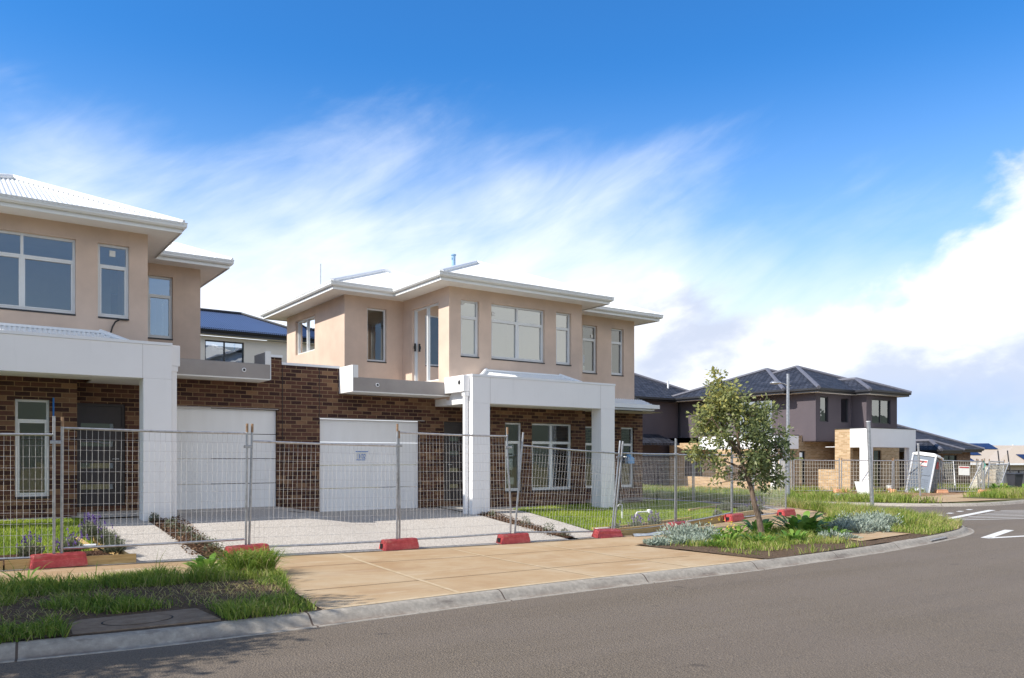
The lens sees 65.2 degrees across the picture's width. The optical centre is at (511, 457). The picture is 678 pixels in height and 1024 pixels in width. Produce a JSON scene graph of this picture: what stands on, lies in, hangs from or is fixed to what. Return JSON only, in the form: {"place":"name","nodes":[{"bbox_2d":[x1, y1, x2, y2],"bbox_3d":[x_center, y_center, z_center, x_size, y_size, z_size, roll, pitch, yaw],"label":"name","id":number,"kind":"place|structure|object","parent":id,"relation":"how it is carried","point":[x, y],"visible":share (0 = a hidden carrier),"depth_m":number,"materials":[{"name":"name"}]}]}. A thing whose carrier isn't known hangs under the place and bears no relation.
{"place":"outdoors","nodes":[
{"label":"outdoors","id":0,"kind":"place"},
{"bbox_2d":[0,519,92,554],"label":"lawn","id":1,"kind":"structure","parent":0,"point":[38,537],"depth_m":12.54,"materials":[{"name":"green plant"}]},
{"bbox_2d":[86,517,205,561],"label":"path","id":2,"kind":"structure","parent":0,"point":[142,535],"depth_m":12.71,"materials":[{"name":"grey concrete"}]},
{"bbox_2d":[176,512,567,554],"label":"driveway","id":3,"kind":"structure","parent":0,"point":[212,525],"depth_m":14.98,"materials":[{"name":"grey concrete"}]},
{"bbox_2d":[223,543,269,555],"bbox_3d":[-4.081,1.435,12.324,0.696,0.176,0.250,0,0,-44],"label":"fence weight","id":4,"kind":"object","parent":3,"relation":"on","point":[238,547],"visible":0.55,"depth_m":12.24,"materials":[{"name":"red plastic"}]},
{"bbox_2d":[379,537,418,550],"bbox_3d":[-1.946,1.493,13.809,0.696,0.176,0.250,0,0,-36],"label":"fence weight","id":5,"kind":"object","parent":3,"relation":"on","point":[397,544],"visible":1,"depth_m":13.70,"materials":[{"name":"red plastic"}]},
{"bbox_2d":[248,424,401,547],"bbox_3d":[-2.998,0.464,13.126,2.652,2.092,0.100,0,0,-35],"label":"fence","id":6,"kind":"object","parent":5,"relation":"on","point":[396,445],"visible":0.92,"depth_m":13.02,"materials":[{"name":"metal"}]},
{"bbox_2d":[496,533,529,543],"bbox_3d":[0.025,1.532,15.177,0.696,0.176,0.250,0,0,-38],"label":"fence weight","id":7,"kind":"object","parent":3,"relation":"on","point":[512,538],"visible":1,"depth_m":15.04,"materials":[{"name":"red plastic"}]},
{"bbox_2d":[398,427,511,539],"bbox_3d":[-0.992,0.469,14.544,2.407,2.084,0.100,0,0,-35],"label":"fence","id":8,"kind":"object","parent":7,"relation":"on","point":[449,471],"visible":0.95,"depth_m":14.52,"materials":[{"name":"metal"}]},
{"bbox_2d":[2,458,995,642],"bbox_3d":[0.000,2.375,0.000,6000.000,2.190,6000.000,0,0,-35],"label":"ground","id":9,"kind":"structure","parent":0,"point":[761,512],"depth_m":16.18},
{"bbox_2d":[0,550,109,565],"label":"garden bed","id":10,"kind":"object","parent":9,"relation":"on","point":[87,552],"visible":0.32,"depth_m":11.48,"materials":[{"name":"brown soil"}]},
{"bbox_2d":[14,531,44,556],"bbox_3d":[-6.584,1.196,10.931,0.372,0.396,0.380,0,0,-35],"label":"lavender bush","id":11,"kind":"object","parent":10,"relation":"on","point":[23,552],"visible":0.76,"depth_m":10.90,"materials":[{"name":"green plant"}]},
{"bbox_2d":[5,553,135,570],"bbox_3d":[-5.997,1.463,10.928,1.580,0.232,0.050,0,0,-35],"label":"garden sleeper","id":12,"kind":"object","parent":10,"relation":"on","point":[114,559],"visible":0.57,"depth_m":11.09,"materials":[{"name":"brown wood"}]},
{"bbox_2d":[56,528,89,551],"bbox_3d":[-6.186,1.191,11.227,0.402,0.439,0.390,0,0,-1],"label":"lavender bush","id":13,"kind":"object","parent":10,"relation":"on","point":[71,543],"visible":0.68,"depth_m":11.19,"materials":[{"name":"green plant"}]},
{"bbox_2d":[78,512,105,537],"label":"lavender bush","id":14,"kind":"object","parent":10,"relation":"on","point":[86,530],"visible":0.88,"depth_m":12.31,"materials":[{"name":"green plant"}]},
{"bbox_2d":[96,523,120,544],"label":"lavender bush","id":15,"kind":"object","parent":10,"relation":"on","point":[99,538],"visible":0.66,"depth_m":11.99,"materials":[{"name":"green plant"}]},
{"bbox_2d":[100,535,126,553],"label":"lavender bush","id":16,"kind":"object","parent":10,"relation":"on","point":[109,550],"visible":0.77,"depth_m":11.55,"materials":[{"name":"green plant"}]},
{"bbox_2d":[0,173,282,533],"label":"townhouse","id":17,"kind":"structure","parent":9,"relation":"on","point":[99,312],"depth_m":15.12,"materials":[{"name":"paint"}]},
{"bbox_2d":[15,399,49,498],"bbox_3d":[-8.434,-0.148,14.065,0.516,1.740,0.132,0,0,-35],"label":"window","id":18,"kind":"structure","parent":17,"relation":"in","point":[18,495],"depth_m":14.05,"materials":[{"name":"white glass"}]},
{"bbox_2d":[0,230,75,315],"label":"window","id":19,"kind":"structure","parent":17,"relation":"in","point":[21,307],"depth_m":14.07,"materials":[{"name":"grey glass"}]},
{"bbox_2d":[77,403,124,505],"bbox_3d":[-7.900,-0.049,15.319,0.870,1.958,0.161,0,0,-35],"label":"front door","id":20,"kind":"structure","parent":17,"relation":"in","point":[89,415],"depth_m":15.32,"materials":[{"name":"black wood"}]},
{"bbox_2d":[70,510,138,517],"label":"porch slab","id":21,"kind":"structure","parent":17,"relation":"on","point":[113,514],"depth_m":14.86,"materials":[{"name":"concrete"}]},
{"bbox_2d":[98,243,128,320],"bbox_3d":[-7.383,-3.238,14.808,0.521,1.380,0.132,0,0,-35],"label":"window","id":22,"kind":"structure","parent":17,"relation":"in","point":[100,315],"depth_m":14.83,"materials":[{"name":"white metal"}]},
{"bbox_2d":[148,275,172,339],"bbox_3d":[-7.689,-3.258,17.470,0.510,1.380,0.132,0,0,-35],"label":"window","id":23,"kind":"structure","parent":17,"relation":"in","point":[161,337],"depth_m":17.50,"materials":[{"name":"white metal"}]},
{"bbox_2d":[177,407,275,509],"bbox_3d":[-6.028,0.027,16.670,2.227,2.076,0.035,0,0,-35],"label":"garage door","id":24,"kind":"structure","parent":17,"relation":"in","point":[188,419],"depth_m":16.66,"materials":[{"name":"white metal"}]},
{"bbox_2d":[0,545,320,643],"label":"verge","id":25,"kind":"structure","parent":9,"relation":"on","point":[90,615],"depth_m":8.16,"materials":[{"name":"green plant"}]},
{"bbox_2d":[68,608,220,636],"bbox_3d":[-3.348,1.536,7.259,1.190,0.124,0.720,0,0,-35],"label":"pit surround","id":26,"kind":"object","parent":25,"relation":"on","point":[146,620],"visible":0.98,"depth_m":7.23,"materials":[{"name":"concrete"}]},
{"bbox_2d":[178,553,225,569],"bbox_3d":[-3.964,1.386,10.366,0.733,0.243,0.579,0,0,-35],"label":"broad leaf weed","id":27,"kind":"object","parent":25,"relation":"on","point":[202,560],"visible":0.55,"depth_m":10.32,"materials":[{"name":"green plant"}]},
{"bbox_2d":[199,542,300,571],"bbox_3d":[-3.399,1.313,10.363,1.653,0.410,1.804,0,0,-35],"label":"grass tuft","id":28,"kind":"object","parent":25,"relation":"on","point":[245,556],"visible":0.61,"depth_m":10.28,"materials":[{"name":"green plant"}]},
{"bbox_2d":[149,519,223,557],"bbox_3d":[-5.537,1.301,13.404,0.445,0.418,3.552,0,0,-39],"label":"mulch strip","id":29,"kind":"object","parent":9,"relation":"on","point":[179,539],"visible":0.34,"depth_m":13.15,"materials":[{"name":"brown plant"}]},
{"bbox_2d":[177,308,286,484],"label":"blue roof house","id":30,"kind":"structure","parent":9,"relation":"on","point":[224,324],"depth_m":30.00,"materials":[{"name":"metal"}]},
{"bbox_2d":[205,340,242,362],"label":"window","id":31,"kind":"structure","parent":30,"relation":"in","point":[223,342],"depth_m":29.35,"materials":[{"name":"glass"}]},
{"bbox_2d":[177,506,458,516],"bbox_3d":[-4.188,1.159,17.257,6.420,0.205,1.220,0,0,-35],"label":"driveway apron","id":32,"kind":"object","parent":9,"relation":"on","point":[215,511],"visible":0.89,"depth_m":17.20,"materials":[{"name":"grey concrete"}]},
{"bbox_2d":[0,499,824,584],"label":"footpath","id":33,"kind":"structure","parent":9,"relation":"on","point":[308,560],"depth_m":13.15,"materials":[{"name":"concrete"}]},
{"bbox_2d":[29,551,87,568],"bbox_3d":[-6.155,1.390,10.858,0.696,0.176,0.250,0,0,-35],"label":"fence weight","id":34,"kind":"object","parent":33,"relation":"on","point":[64,559],"visible":0.94,"depth_m":10.77,"materials":[{"name":"red plastic"}]},
{"bbox_2d":[0,416,60,559],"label":"fence","id":35,"kind":"object","parent":34,"relation":"on","point":[53,441],"visible":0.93,"depth_m":10.73,"materials":[{"name":"metal"}]},
{"bbox_2d":[60,417,252,552],"bbox_3d":[-5.090,0.444,11.648,2.610,1.992,0.100,0,0,-35],"label":"fence","id":36,"kind":"object","parent":34,"relation":"on","point":[246,446],"visible":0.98,"depth_m":11.54,"materials":[{"name":"metal"}]},
{"bbox_2d":[1,539,573,570],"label":"concrete joint","id":37,"kind":"object","parent":33,"relation":"on","point":[279,555],"visible":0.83,"depth_m":12.73,"materials":[{"name":"concrete"}]},
{"bbox_2d":[338,553,461,592],"bbox_3d":[-1.704,1.542,11.022,0.060,0.035,4.659,0,0,-29],"label":"concrete joint","id":38,"kind":"object","parent":33,"relation":"on","point":[402,574],"visible":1,"depth_m":10.53,"materials":[{"name":"concrete"}]},
{"bbox_2d":[592,528,622,537],"bbox_3d":[1.972,1.562,16.529,0.690,0.197,0.300,0,0,-38],"label":"fence weight","id":39,"kind":"object","parent":33,"relation":"on","point":[606,533],"visible":0.98,"depth_m":16.40,"materials":[{"name":"red plastic"}]},
{"bbox_2d":[514,432,621,532],"bbox_3d":[1.178,0.545,16.048,2.766,2.054,0.100,0,0,-35],"label":"fence","id":40,"kind":"object","parent":39,"relation":"on","point":[568,531],"visible":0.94,"depth_m":15.89,"materials":[{"name":"metal"}]},
{"bbox_2d":[613,438,678,529],"bbox_3d":[2.945,0.576,17.435,2.117,2.012,0.101,0,0,-40],"label":"fence","id":41,"kind":"object","parent":39,"relation":"on","point":[619,479],"visible":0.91,"depth_m":17.43,"materials":[{"name":"metal"}]},
{"bbox_2d":[643,455,692,501],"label":"fence","id":42,"kind":"object","parent":33,"relation":"on","point":[667,479],"visible":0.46,"depth_m":27.48,"materials":[{"name":"metal"}]},
{"bbox_2d":[693,454,752,504],"bbox_3d":[6.683,0.675,25.411,0.132,1.750,2.513,0,0,-33],"label":"fence","id":43,"kind":"object","parent":33,"relation":"on","point":[694,482],"visible":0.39,"depth_m":26.08,"materials":[{"name":"metal"}]},
{"bbox_2d":[723,513,743,521],"bbox_3d":[5.534,1.492,19.927,0.250,0.176,0.696,0,0,43],"label":"fence weight","id":44,"kind":"object","parent":33,"relation":"on","point":[733,517],"visible":0.96,"depth_m":19.73,"materials":[{"name":"red plastic"}]},
{"bbox_2d":[676,439,733,521],"bbox_3d":[4.632,0.560,19.051,0.101,1.960,2.677,0,0,43],"label":"fence","id":45,"kind":"object","parent":44,"relation":"on","point":[679,455],"visible":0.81,"depth_m":18.87,"materials":[{"name":"metal"}]},
{"bbox_2d":[732,456,788,517],"bbox_3d":[6.538,0.755,21.047,2.932,1.630,0.101,0,0,-44],"label":"fence","id":46,"kind":"object","parent":44,"relation":"on","point":[785,490],"visible":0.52,"depth_m":21.34,"materials":[{"name":"metal"}]},
{"bbox_2d":[211,254,663,516],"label":"townhouse","id":47,"kind":"structure","parent":9,"relation":"on","point":[475,347],"depth_m":19.93,"materials":[{"name":"paint"}]},
{"bbox_2d":[298,315,314,354],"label":"window","id":48,"kind":"structure","parent":47,"relation":"in","point":[306,327],"depth_m":22.26,"materials":[{"name":"clear glass"}]},
{"bbox_2d":[320,419,417,511],"bbox_3d":[-3.296,0.177,18.595,2.500,2.076,0.044,0,0,-35],"label":"garage door","id":49,"kind":"structure","parent":47,"relation":"in","point":[348,497],"depth_m":18.51,"materials":[{"name":"metal"}]},
{"bbox_2d":[367,308,386,362],"bbox_3d":[-3.478,-3.108,20.446,0.536,1.380,0.132,0,0,-35],"label":"window","id":50,"kind":"structure","parent":47,"relation":"in","point":[368,360],"depth_m":20.53,"materials":[{"name":"white metal"}]},
{"bbox_2d":[414,302,438,381],"bbox_3d":[-2.112,-2.815,19.900,0.120,1.906,1.336,0,0,-35],"label":"sliding door","id":51,"kind":"structure","parent":47,"relation":"in","point":[426,319],"depth_m":20.01,"materials":[{"name":"white glass"}]},
{"bbox_2d":[444,422,462,500],"bbox_3d":[-1.336,0.101,19.927,0.870,1.958,0.111,0,0,-35],"label":"front door","id":52,"kind":"structure","parent":47,"relation":"in","point":[454,448],"depth_m":19.86,"materials":[{"name":"black glass"}]},
{"bbox_2d":[461,300,478,357],"bbox_3d":[-1.042,-3.088,19.290,0.521,1.380,0.132,0,0,-35],"label":"window","id":53,"kind":"structure","parent":47,"relation":"in","point":[475,318],"depth_m":19.41,"materials":[{"name":"white metal"}]},
{"bbox_2d":[505,423,520,492],"bbox_3d":[0.010,0.002,20.033,0.516,1.740,0.132,0,0,-35],"label":"window","id":54,"kind":"structure","parent":47,"relation":"in","point":[509,442],"depth_m":20.10,"materials":[{"name":"white metal"}]},
{"bbox_2d":[491,304,544,363],"bbox_3d":[0.136,-3.088,20.122,1.646,1.380,0.132,0,0,-35],"label":"window","id":55,"kind":"structure","parent":47,"relation":"in","point":[516,323],"depth_m":20.13,"materials":[{"name":"white metal"}]},
{"bbox_2d":[532,423,571,491],"bbox_3d":[1.014,0.002,20.743,1.316,1.740,0.132,0,0,-35],"label":"window","id":56,"kind":"structure","parent":47,"relation":"in","point":[550,488],"depth_m":20.76,"materials":[{"name":"white metal"}]},
{"bbox_2d":[556,313,570,365],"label":"window","id":57,"kind":"structure","parent":47,"relation":"in","point":[567,329],"depth_m":21.08,"materials":[{"name":"white metal"}]},
{"bbox_2d":[583,325,596,373],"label":"window","id":58,"kind":"structure","parent":47,"relation":"in","point":[593,340],"depth_m":23.06,"materials":[{"name":"white metal"}]},
{"bbox_2d":[611,328,623,376],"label":"window","id":59,"kind":"structure","parent":47,"relation":"in","point":[618,343],"depth_m":23.63,"materials":[{"name":"white metal"}]},
{"bbox_2d":[621,427,633,487],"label":"window","id":60,"kind":"structure","parent":47,"relation":"in","point":[631,429],"depth_m":23.90,"materials":[{"name":"white metal"}]},
{"bbox_2d":[648,480,976,497],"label":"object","id":61,"kind":"structure","parent":9,"relation":"on","point":[881,492],"depth_m":39.71,"materials":[{"name":"plant"}]},
{"bbox_2d":[634,365,915,489],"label":"two storey house","id":62,"kind":"structure","parent":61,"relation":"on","point":[831,415],"depth_m":45.32,"materials":[{"name":"paint"}]},
{"bbox_2d":[685,449,715,476],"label":"window","id":63,"kind":"structure","parent":62,"relation":"in","point":[688,471],"depth_m":48.08,"materials":[{"name":"grey glass"}]},
{"bbox_2d":[853,451,858,487],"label":"timber door","id":64,"kind":"structure","parent":62,"relation":"in","point":[855,453],"depth_m":44.41,"materials":[{"name":"brown wood"}]},
{"bbox_2d":[793,458,839,490],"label":"fence","id":65,"kind":"object","parent":61,"relation":"on","point":[812,471],"visible":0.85,"depth_m":39.99,"materials":[{"name":"metal"}]},
{"bbox_2d":[854,481,868,494],"bbox_3d":[14.948,1.374,34.092,0.640,0.700,0.190,0,0,0],"label":"white board","id":66,"kind":"object","parent":61,"relation":"on","point":[861,487],"visible":0.53,"depth_m":34.11,"materials":[{"name":"plastic"}]},
{"bbox_2d":[841,458,892,490],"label":"fence","id":67,"kind":"object","parent":61,"relation":"on","point":[853,475],"visible":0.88,"depth_m":40.03,"materials":[{"name":"metal"}]},
{"bbox_2d":[799,424,984,486],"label":"brick bungalow","id":68,"kind":"object","parent":61,"relation":"on","point":[945,448],"visible":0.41,"depth_m":53.25,"materials":[{"name":"tile"}]},
{"bbox_2d":[893,458,939,491],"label":"fence","id":69,"kind":"object","parent":61,"relation":"on","point":[907,479],"visible":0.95,"depth_m":40.02,"materials":[{"name":"metal"}]},
{"bbox_2d":[905,452,943,492],"bbox_3d":[20.855,0.874,40.429,1.413,2.349,1.421,0,0,-45],"label":"portable toilet","id":70,"kind":"object","parent":61,"relation":"on","point":[930,474],"visible":0.72,"depth_m":39.99,"materials":[{"name":"grey plastic"}]},
{"bbox_2d":[934,489,948,492],"bbox_3d":[21.457,1.681,39.985,0.690,0.188,0.281,0,0,-12],"label":"fence weight","id":71,"kind":"object","parent":61,"relation":"on","point":[940,491],"visible":0.94,"depth_m":39.89,"materials":[{"name":"orange plastic"}]},
{"bbox_2d":[941,458,982,491],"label":"fence","id":72,"kind":"object","parent":71,"relation":"on","point":[958,483],"visible":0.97,"depth_m":40.03,"materials":[{"name":"metal"}]},
{"bbox_2d":[988,459,1004,487],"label":"fence","id":73,"kind":"object","parent":61,"relation":"on","point":[992,467],"visible":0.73,"depth_m":43.91,"materials":[{"name":"metal"}]},
{"bbox_2d":[969,443,1023,482],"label":"solar house","id":74,"kind":"structure","parent":9,"relation":"on","point":[1016,456],"depth_m":95.80,"materials":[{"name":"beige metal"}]},
{"bbox_2d":[0,486,1023,677],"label":"road","id":75,"kind":"structure","parent":0,"point":[953,608],"depth_m":7.39,"materials":[{"name":"grey asphalt"}]},
{"bbox_2d":[0,506,973,662],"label":"kerb","id":76,"kind":"structure","parent":75,"relation":"on","point":[37,649],"depth_m":8.15,"materials":[{"name":"concrete"}]},
{"bbox_2d":[829,500,1023,506],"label":"kerb","id":77,"kind":"structure","parent":75,"relation":"on","point":[955,504],"depth_m":29.40,"materials":[{"name":"concrete"}]},
{"bbox_2d":[0,0,1023,457],"label":"sky","id":78,"kind":"structure","parent":0,"point":[836,187],"materials":[{"name":"blue"}]},
{"bbox_2d":[276,545,762,609],"bbox_3d":[0.213,1.571,11.411,7.480,0.142,3.408,0,0,-35],"label":"crossover","id":79,"kind":"object","parent":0,"point":[321,579],"visible":0.97,"depth_m":10.93,"materials":[{"name":"concrete"}]},
{"bbox_2d":[323,559,758,608],"bbox_3d":[0.971,1.549,10.271,7.368,0.104,0.194,0,0,-39],"label":"concrete joint","id":80,"kind":"object","parent":79,"relation":"on","point":[521,585],"visible":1,"depth_m":9.53,"materials":[{"name":"concrete"}]},
{"bbox_2d":[478,513,571,537],"bbox_3d":[0.067,1.433,17.344,0.419,0.360,3.276,0,0,-38],"label":"mulch strip","id":81,"kind":"object","parent":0,"point":[501,517],"visible":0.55,"depth_m":17.36,"materials":[{"name":"brown plant"}]},
{"bbox_2d":[493,510,594,538],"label":"path","id":82,"kind":"structure","parent":0,"point":[555,523],"depth_m":17.61,"materials":[{"name":"grey concrete"}]},
{"bbox_2d":[514,502,730,530],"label":"lawn","id":83,"kind":"structure","parent":0,"point":[606,516],"depth_m":19.01,"materials":[{"name":"green plant"}]},
{"bbox_2d":[0,499,736,554],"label":"lawn grass","id":84,"kind":"structure","parent":83,"relation":"on","point":[660,506],"depth_m":18.71,"materials":[{"name":"green plant"}]},
{"bbox_2d":[441,506,577,510],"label":"porch slab","id":85,"kind":"structure","parent":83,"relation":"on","point":[456,507],"depth_m":19.47,"materials":[{"name":"concrete"}]},
{"bbox_2d":[593,515,750,533],"bbox_3d":[4.242,1.563,19.281,0.550,0.122,6.914,0,0,44],"label":"garden bed","id":86,"kind":"object","parent":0,"point":[667,522],"visible":0.16,"depth_m":18.78,"materials":[{"name":"brown soil"}]},
{"bbox_2d":[2,511,653,563],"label":"bark chips","id":87,"kind":"object","parent":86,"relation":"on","point":[215,549],"visible":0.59,"depth_m":13.54,"materials":[{"name":"brown wood"}]},
{"bbox_2d":[616,524,666,535],"bbox_3d":[2.795,1.587,17.337,2.026,0.216,0.050,0,0,-40],"label":"garden sleeper","id":88,"kind":"object","parent":86,"relation":"on","point":[633,530],"visible":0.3,"depth_m":17.29,"materials":[{"name":"brown wood"}]},
{"bbox_2d":[687,516,721,526],"bbox_3d":[4.368,1.556,18.864,0.050,0.246,2.339,0,0,42],"label":"garden sleeper","id":89,"kind":"object","parent":86,"relation":"on","point":[715,520],"visible":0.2,"depth_m":19.22,"materials":[{"name":"brown wood"}]},
{"bbox_2d":[639,489,964,558],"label":"verge","id":90,"kind":"structure","parent":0,"point":[774,553],"depth_m":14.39,"materials":[{"name":"green plant"}]},
{"bbox_2d":[642,535,672,546],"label":"silver bush","id":91,"kind":"object","parent":90,"relation":"on","point":[658,541],"visible":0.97,"depth_m":14.91,"materials":[{"name":"green plant"}]},
{"bbox_2d":[653,521,721,539],"bbox_3d":[3.533,1.457,15.961,1.424,0.445,1.488,0,0,-35],"label":"silver bush","id":92,"kind":"object","parent":90,"relation":"on","point":[681,529],"visible":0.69,"depth_m":15.89,"materials":[{"name":"green plant"}]},
{"bbox_2d":[669,533,712,543],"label":"silver bush","id":93,"kind":"object","parent":90,"relation":"on","point":[677,539],"visible":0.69,"depth_m":15.12,"materials":[{"name":"green plant"}]},
{"bbox_2d":[681,366,802,532],"bbox_3d":[4.667,-0.050,16.263,2.406,3.652,1.410,0,0,-2],"label":"street tree","id":94,"kind":"object","parent":90,"relation":"on","point":[762,460],"visible":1,"depth_m":16.17,"materials":[{"name":"green plant"}]},
{"bbox_2d":[733,519,785,532],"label":"broad leaf weed","id":95,"kind":"object","parent":90,"relation":"on","point":[767,523],"visible":0.77,"depth_m":17.14,"materials":[{"name":"green plant"}]},
{"bbox_2d":[738,532,781,542],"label":"broad leaf weed","id":96,"kind":"object","parent":90,"relation":"on","point":[760,538],"visible":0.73,"depth_m":15.01,"materials":[{"name":"green plant"}]},
{"bbox_2d":[776,529,808,541],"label":"broad leaf weed","id":97,"kind":"object","parent":90,"relation":"on","point":[797,534],"visible":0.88,"depth_m":15.40,"materials":[{"name":"green plant"}]},
{"bbox_2d":[771,513,830,531],"bbox_3d":[6.246,1.440,17.450,1.320,0.408,1.288,0,0,21],"label":"broad leaf weed","id":98,"kind":"object","parent":90,"relation":"on","point":[805,522],"visible":0.91,"depth_m":17.14,"materials":[{"name":"green plant"}]},
{"bbox_2d":[817,529,863,539],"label":"silver bush","id":99,"kind":"object","parent":90,"relation":"on","point":[836,534],"visible":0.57,"depth_m":16.12,"materials":[{"name":"green plant"}]},
{"bbox_2d":[821,514,892,533],"bbox_3d":[7.475,1.464,17.657,1.694,0.420,1.519,0,0,-35],"label":"silver bush","id":100,"kind":"object","parent":90,"relation":"on","point":[856,524],"visible":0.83,"depth_m":17.37,"materials":[{"name":"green plant"}]},
{"bbox_2d":[832,509,904,526],"bbox_3d":[8.439,1.409,18.881,1.587,0.536,1.653,0,0,-35],"label":"silver bush","id":101,"kind":"object","parent":90,"relation":"on","point":[890,518],"visible":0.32,"depth_m":18.57,"materials":[{"name":"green plant"}]},
{"bbox_2d":[866,421,873,508],"bbox_3d":[10.564,0.312,23.586,0.247,2.775,0.123,0,0,0],"label":"sign pole","id":102,"kind":"object","parent":90,"relation":"on","point":[869,449],"visible":0.81,"depth_m":23.55,"materials":[{"name":"metal"}]},
{"bbox_2d":[841,531,909,540],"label":"kerb ramp","id":103,"kind":"structure","parent":90,"relation":"on","point":[875,535],"depth_m":16.53,"materials":[{"name":"concrete"}]},
{"bbox_2d":[643,481,1023,502],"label":"verge","id":104,"kind":"structure","parent":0,"point":[1006,499],"depth_m":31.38,"materials":[{"name":"green plant"}]},
{"bbox_2d":[770,374,790,495],"bbox_3d":[11.400,-0.903,33.948,0.880,5.300,0.478,0,0,16],"label":"street lamp","id":105,"kind":"object","parent":104,"relation":"on","point":[787,415],"visible":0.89,"depth_m":33.94,"materials":[{"name":"metal"}]},
{"bbox_2d":[821,493,979,498],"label":"footpath","id":106,"kind":"structure","parent":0,"point":[954,496],"depth_m":35.62,"materials":[{"name":"concrete"}]},
{"bbox_2d":[1005,473,1023,488],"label":"wheelie bin","id":107,"kind":"object","parent":106,"relation":"on","point":[1014,479],"visible":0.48,"depth_m":41.73,"materials":[{"name":"plastic"}]},
{"bbox_2d":[911,497,1004,501],"bbox_3d":[17.145,1.684,31.886,4.732,0.046,2.655,0,0,-29],"label":"crossover","id":108,"kind":"object","parent":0,"point":[946,499],"visible":0.64,"depth_m":32.01,"materials":[{"name":"concrete"}]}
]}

